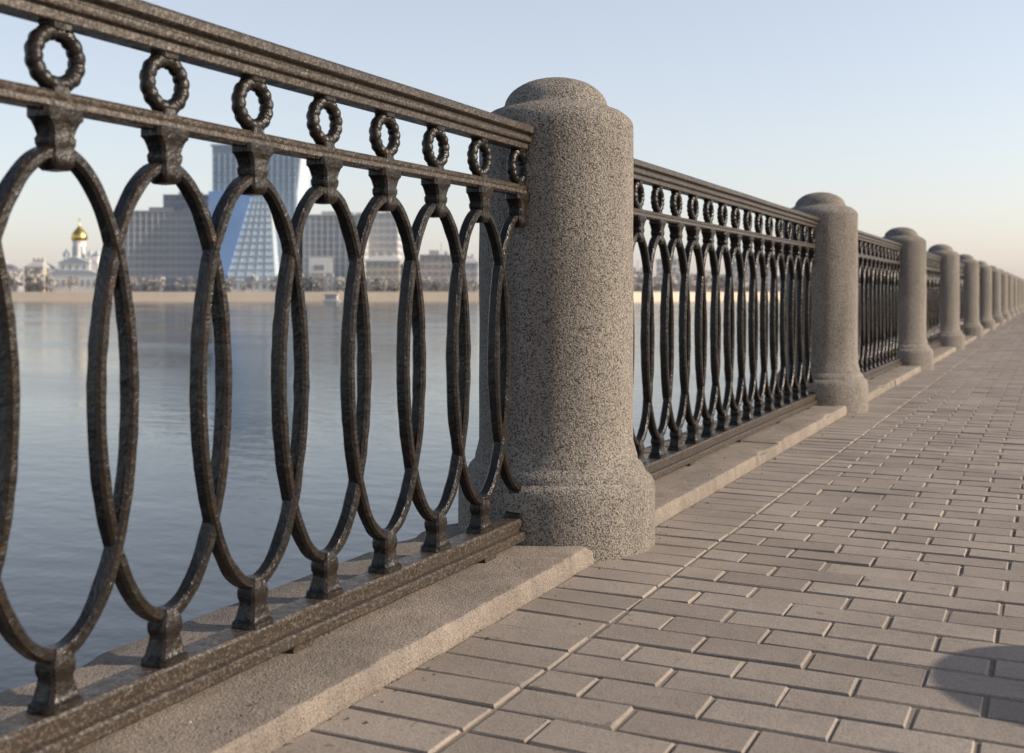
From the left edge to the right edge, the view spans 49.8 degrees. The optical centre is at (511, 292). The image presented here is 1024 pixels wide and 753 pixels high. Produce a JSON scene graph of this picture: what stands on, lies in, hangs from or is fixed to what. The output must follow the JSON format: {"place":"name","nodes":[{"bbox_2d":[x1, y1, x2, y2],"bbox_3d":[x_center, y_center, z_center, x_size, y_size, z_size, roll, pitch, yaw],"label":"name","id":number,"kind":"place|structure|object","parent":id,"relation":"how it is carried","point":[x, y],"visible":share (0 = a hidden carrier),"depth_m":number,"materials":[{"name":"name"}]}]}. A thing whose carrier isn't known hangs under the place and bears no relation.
{"place":"outdoors","nodes":[
{"label":"outdoors","id":0,"kind":"place"},
{"bbox_2d":[5,259,17,291],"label":"apartment house","id":1,"kind":"structure","parent":0,"point":[8,265],"depth_m":610.15,"materials":[{"name":"grey concrete"}]},
{"bbox_2d":[47,217,100,291],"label":"orthodox church","id":2,"kind":"structure","parent":0,"point":[80,266],"depth_m":563.88,"materials":[{"name":"white paint"}]},
{"bbox_2d":[354,211,401,259],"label":"grey office block","id":3,"kind":"structure","parent":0,"point":[384,235],"depth_m":600.00,"materials":[{"name":"concrete"}]},
{"bbox_2d":[0,300,779,691],"bbox_3d":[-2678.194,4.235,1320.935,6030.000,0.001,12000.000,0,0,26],"label":"river water","id":4,"kind":"structure","parent":0,"point":[52,558],"depth_m":29.65,"materials":[{"name":"grey liquid"}]},
{"bbox_2d":[322,294,340,301],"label":"landing stage","id":5,"kind":"object","parent":4,"relation":"in","point":[331,297],"visible":0.91,"depth_m":535.90,"materials":[{"name":"metal"}]},
{"bbox_2d":[11,292,779,301],"bbox_3d":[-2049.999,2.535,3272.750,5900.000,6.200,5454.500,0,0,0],"label":"river bank","id":6,"kind":"structure","parent":0,"point":[190,296],"depth_m":547.07,"materials":[{"name":"stone"}]},
{"bbox_2d":[24,258,54,291],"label":"plaster house","id":7,"kind":"structure","parent":6,"relation":"on","point":[38,265],"depth_m":560.00,"materials":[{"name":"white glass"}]},
{"bbox_2d":[124,200,210,291],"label":"glass office block","id":8,"kind":"structure","parent":6,"relation":"on","point":[165,241],"depth_m":571.85,"materials":[{"name":"glass"}]},
{"bbox_2d":[163,191,209,210],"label":"building","id":9,"kind":"structure","parent":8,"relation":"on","point":[170,200],"depth_m":603.85,"materials":[{"name":"glass"}]},
{"bbox_2d":[230,268,276,291],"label":"service building","id":10,"kind":"structure","parent":6,"relation":"on","point":[263,285],"depth_m":553.00,"materials":[{"name":"white paint"}]},
{"bbox_2d":[208,144,309,291],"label":"glass office tower","id":11,"kind":"structure","parent":6,"relation":"on","point":[251,245],"depth_m":568.88,"materials":[{"name":"blue glass"}]},
{"bbox_2d":[308,257,331,291],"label":"billboard","id":12,"kind":"object","parent":6,"relation":"on","point":[319,265],"visible":1,"depth_m":551.85,"materials":[{"name":"white paint"}]},
{"bbox_2d":[303,273,341,291],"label":"service building","id":13,"kind":"structure","parent":6,"relation":"on","point":[332,279],"depth_m":556.00,"materials":[{"name":"white paint"}]},
{"bbox_2d":[303,211,368,281],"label":"grey office block","id":14,"kind":"structure","parent":6,"relation":"on","point":[322,235],"depth_m":579.85,"materials":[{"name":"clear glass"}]},
{"bbox_2d":[365,252,403,291],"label":"ochre apartment house","id":15,"kind":"structure","parent":6,"relation":"on","point":[387,266],"depth_m":560.00,"materials":[{"name":"paint"}]},
{"bbox_2d":[7,267,779,291],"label":"distant trees","id":16,"kind":"object","parent":6,"relation":"on","point":[152,285],"visible":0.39,"depth_m":555.72,"materials":[{"name":"green plant"}]},
{"bbox_2d":[465,254,478,291],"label":"pale apartment house","id":17,"kind":"structure","parent":6,"relation":"on","point":[471,267],"depth_m":566.00,"materials":[{"name":"grey concrete"}]},
{"bbox_2d":[690,271,724,291],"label":"plaster house","id":18,"kind":"structure","parent":6,"relation":"on","point":[710,274],"depth_m":724.06,"materials":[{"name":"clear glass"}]},
{"bbox_2d":[733,258,770,291],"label":"plaster house","id":19,"kind":"structure","parent":6,"relation":"on","point":[747,275],"depth_m":765.85,"materials":[{"name":"grey concrete"}]},
{"bbox_2d":[419,250,451,291],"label":"tan apartment house","id":20,"kind":"structure","parent":0,"point":[434,264],"depth_m":562.00,"materials":[{"name":"paint"}]},
{"bbox_2d":[0,0,1023,291],"label":"sky","id":21,"kind":"structure","parent":0,"point":[910,113],"materials":[{"name":"blue"}]},
{"bbox_2d":[633,260,641,291],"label":"apartment house","id":22,"kind":"structure","parent":0,"point":[634,269],"depth_m":618.99,"materials":[{"name":"paint"}]},
{"bbox_2d":[273,312,1023,752],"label":"brick pavement","id":23,"kind":"structure","parent":0,"point":[475,678],"depth_m":2.27,"materials":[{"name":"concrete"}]},
{"bbox_2d":[4,361,1003,750],"bbox_3d":[2.894,0.653,5.036,3.741,0.054,11.955,0,0,26],"label":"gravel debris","id":24,"kind":"object","parent":23,"relation":"on","point":[428,617],"visible":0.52,"depth_m":2.04,"materials":[{"name":"grey gravel"}]},
{"bbox_2d":[656,249,679,291],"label":"apartment house","id":25,"kind":"structure","parent":0,"point":[675,266],"depth_m":681.18,"materials":[{"name":"white paint"}]},
{"bbox_3d":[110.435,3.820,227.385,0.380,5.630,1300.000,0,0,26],"label":"embankment wall","id":26,"kind":"object","parent":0,"visible":0},
{"bbox_2d":[0,312,1019,752],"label":"granite kerb","id":27,"kind":"structure","parent":26,"relation":"on","point":[326,676],"depth_m":2.06,"materials":[{"name":"grey stone"}]},
{"bbox_2d":[0,0,534,752],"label":"iron railing","id":28,"kind":"object","parent":27,"relation":"on","point":[62,714],"visible":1,"depth_m":1.86,"materials":[{"name":"black metal"}]},
{"bbox_2d":[458,77,654,563],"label":"granite pillar","id":29,"kind":"structure","parent":27,"relation":"on","point":[582,475],"depth_m":2.84,"materials":[{"name":"grey stone"}]},
{"bbox_2d":[633,158,818,479],"bbox_3d":[0.963,0.102,4.749,0.075,1.074,3.615,0,0,26],"label":"iron railing","id":30,"kind":"object","parent":27,"relation":"on","point":[777,323],"visible":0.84,"depth_m":4.48,"materials":[{"name":"black metal"}]},
{"bbox_2d":[773,192,867,414],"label":"granite pillar","id":31,"kind":"structure","parent":27,"relation":"on","point":[839,378],"depth_m":6.26,"materials":[{"name":"grey stone"}]},
{"bbox_2d":[858,230,901,379],"bbox_3d":[2.645,0.102,8.168,0.075,1.074,3.615,0,0,26],"label":"iron railing","id":32,"kind":"object","parent":27,"relation":"on","point":[879,264],"visible":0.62,"depth_m":8.48,"materials":[{"name":"black metal"}]},
{"bbox_2d":[882,227,932,370],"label":"granite pillar","id":33,"kind":"structure","parent":27,"relation":"on","point":[915,348],"depth_m":9.67,"materials":[{"name":"grey stone"}]},
{"bbox_2d":[926,252,941,349],"bbox_3d":[4.327,0.102,11.586,0.075,1.074,3.615,0,0,26],"label":"iron railing","id":34,"kind":"object","parent":27,"relation":"on","point":[933,272],"visible":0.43,"depth_m":12.37,"materials":[{"name":"black metal"}]},
{"bbox_2d":[927,244,964,350],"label":"granite pillar","id":35,"kind":"structure","parent":27,"relation":"on","point":[951,334],"depth_m":13.09,"materials":[{"name":"grey stone"}]},
{"bbox_2d":[960,263,964,334],"bbox_3d":[6.009,0.102,15.005,0.075,1.074,3.615,0,0,26],"label":"iron railing","id":36,"kind":"object","parent":27,"relation":"on","point":[962,265],"visible":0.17,"depth_m":16.18,"materials":[{"name":"black metal"}]},
{"bbox_2d":[960,254,982,337],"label":"granite pillar","id":37,"kind":"structure","parent":27,"relation":"on","point":[973,326],"depth_m":16.51,"materials":[{"name":"grey stone"}]},
{"bbox_2d":[978,261,995,330],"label":"granite pillar","id":38,"kind":"structure","parent":27,"relation":"on","point":[986,319],"depth_m":19.93,"materials":[{"name":"grey stone"}]},
{"bbox_2d":[989,265,1003,324],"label":"granite pillar","id":39,"kind":"structure","parent":27,"relation":"on","point":[997,316],"depth_m":23.34,"materials":[{"name":"grey stone"}]},
{"bbox_2d":[999,269,1010,320],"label":"granite pillar","id":40,"kind":"structure","parent":27,"relation":"on","point":[1006,314],"depth_m":26.77,"materials":[{"name":"grey stone"}]},
{"bbox_2d":[1006,272,1015,317],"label":"granite pillar","id":41,"kind":"structure","parent":27,"relation":"on","point":[1010,297],"depth_m":30.19,"materials":[{"name":"grey stone"}]},
{"bbox_2d":[1011,274,1019,314],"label":"granite pillar","id":42,"kind":"structure","parent":27,"relation":"on","point":[1015,308],"depth_m":33.60,"materials":[{"name":"grey stone"}]},
{"bbox_2d":[1015,276,1022,312],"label":"granite pillar","id":43,"kind":"structure","parent":27,"relation":"on","point":[1020,308],"depth_m":37.02,"materials":[{"name":"grey stone"}]},
{"bbox_2d":[1018,277,1023,311],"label":"granite pillar","id":44,"kind":"structure","parent":27,"relation":"on","point":[1022,293],"depth_m":40.46,"materials":[{"name":"grey stone"}]}
]}

